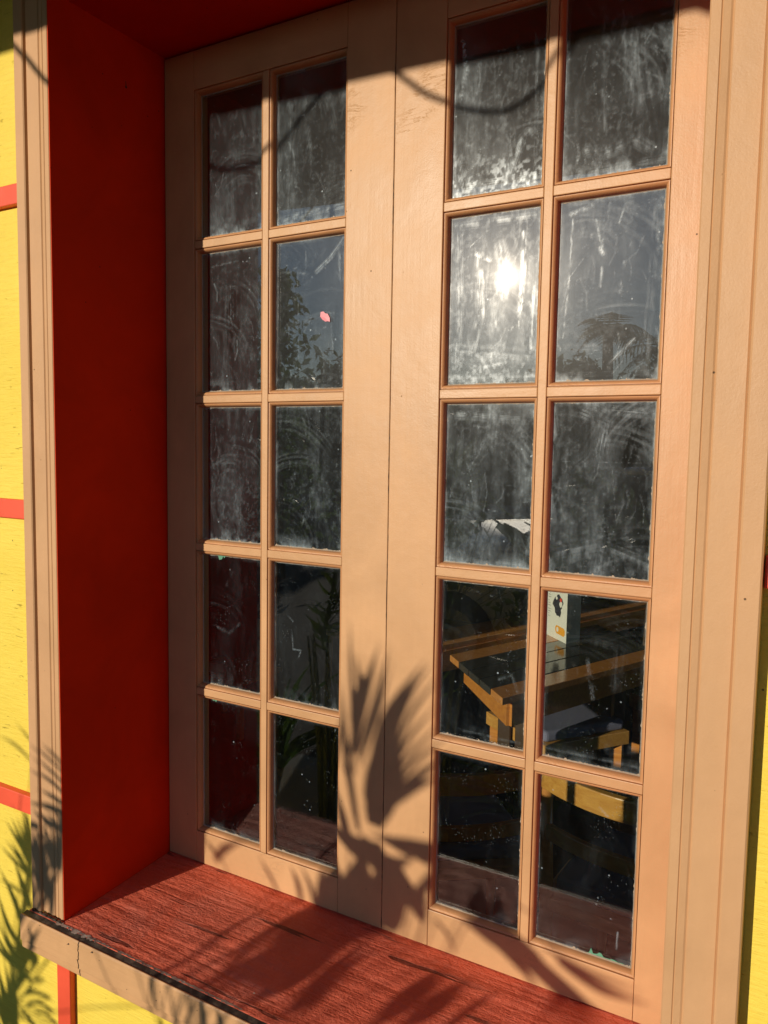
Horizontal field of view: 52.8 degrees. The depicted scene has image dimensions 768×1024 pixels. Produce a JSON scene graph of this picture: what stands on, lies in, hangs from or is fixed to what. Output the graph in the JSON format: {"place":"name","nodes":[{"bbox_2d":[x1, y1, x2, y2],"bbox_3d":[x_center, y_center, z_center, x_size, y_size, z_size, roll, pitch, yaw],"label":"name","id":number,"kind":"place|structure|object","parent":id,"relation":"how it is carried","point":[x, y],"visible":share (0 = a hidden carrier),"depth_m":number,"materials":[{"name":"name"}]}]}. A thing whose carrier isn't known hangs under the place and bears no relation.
{"place":"outdoors","nodes":[
{"label":"outdoors","id":0,"kind":"place"},
{"bbox_2d":[209,656,281,739],"bbox_3d":[-0.869,1.048,4.393,0.450,0.324,0.360,4,5,29],"label":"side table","id":1,"kind":"object","parent":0,"point":[239,673],"visible":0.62,"depth_m":4.27,"materials":[{"name":"brown wood"}]},
{"bbox_2d":[326,621,339,699],"bbox_3d":[-0.049,0.676,4.835,0.472,1.020,0.450,-3,6,-40],"label":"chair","id":2,"kind":"object","parent":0,"point":[333,632],"visible":0.06,"depth_m":4.84,"materials":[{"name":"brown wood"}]},
{"bbox_2d":[438,768,522,916],"bbox_3d":[0.191,1.036,2.283,0.450,0.735,0.472,0,5,-7],"label":"chair","id":3,"kind":"object","parent":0,"point":[479,831],"visible":0.37,"depth_m":2.13,"materials":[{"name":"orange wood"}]},
{"bbox_2d":[629,685,643,773],"bbox_3d":[1.421,1.069,3.531,0.420,0.499,0.420,-1,5,-24],"label":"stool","id":4,"kind":"object","parent":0,"point":[635,701],"visible":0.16,"depth_m":3.60,"materials":[{"name":"brown wood"}]},
{"label":"ground","id":5,"kind":"structure","parent":0,"visible":0},
{"bbox_2d":[0,0,767,1023],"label":"house","id":6,"kind":"structure","parent":5,"relation":"on","point":[618,76],"depth_m":4.14,"materials":[{"name":"yellow paint"}]},
{"bbox_2d":[13,0,767,1023],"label":"window","id":7,"kind":"structure","parent":6,"relation":"attached to","point":[155,892],"depth_m":1.14,"materials":[{"name":"beige paint"}]},
{"bbox_2d":[320,312,329,321],"bbox_3d":[-0.091,-0.300,1.190,0.018,0.016,0.002,4,5,29],"label":"petal","id":8,"kind":"object","parent":7,"relation":"attached to","point":[325,317],"visible":1,"depth_m":1.19,"materials":[{"name":"pink plant"}]},
{"bbox_2d":[442,598,646,734],"bbox_3d":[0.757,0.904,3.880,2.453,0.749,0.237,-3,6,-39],"label":"dining table","id":9,"kind":"object","parent":6,"relation":"on","point":[613,615],"visible":0.12,"depth_m":3.87,"materials":[{"name":"brown wood"}]},
{"bbox_2d":[450,625,644,880],"bbox_3d":[0.709,0.959,3.208,1.199,0.749,0.507,-3,6,-38],"label":"dining table","id":10,"kind":"object","parent":6,"relation":"on","point":[603,666],"visible":0.65,"depth_m":3.04,"materials":[{"name":"brown wood"}]},
{"bbox_2d":[547,591,580,643],"bbox_3d":[0.767,0.429,3.441,0.101,0.270,0.188,-4,7,-45],"label":"menu card","id":11,"kind":"object","parent":10,"relation":"on","point":[563,616],"visible":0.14,"depth_m":3.40,"materials":[{"name":"white paper"}]},
{"bbox_2d":[486,703,628,855],"bbox_3d":[0.717,1.080,3.263,0.420,0.499,0.420,-1,5,-24],"label":"stool","id":12,"kind":"object","parent":6,"relation":"on","point":[585,727],"visible":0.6,"depth_m":3.11,"materials":[{"name":"brown wood"}]},
{"bbox_2d":[539,775,637,953],"bbox_3d":[0.671,1.040,2.003,0.450,0.790,0.472,5,6,37],"label":"chair","id":13,"kind":"object","parent":6,"relation":"on","point":[591,884],"visible":0.52,"depth_m":1.94,"materials":[{"name":"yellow wood"}]}
]}

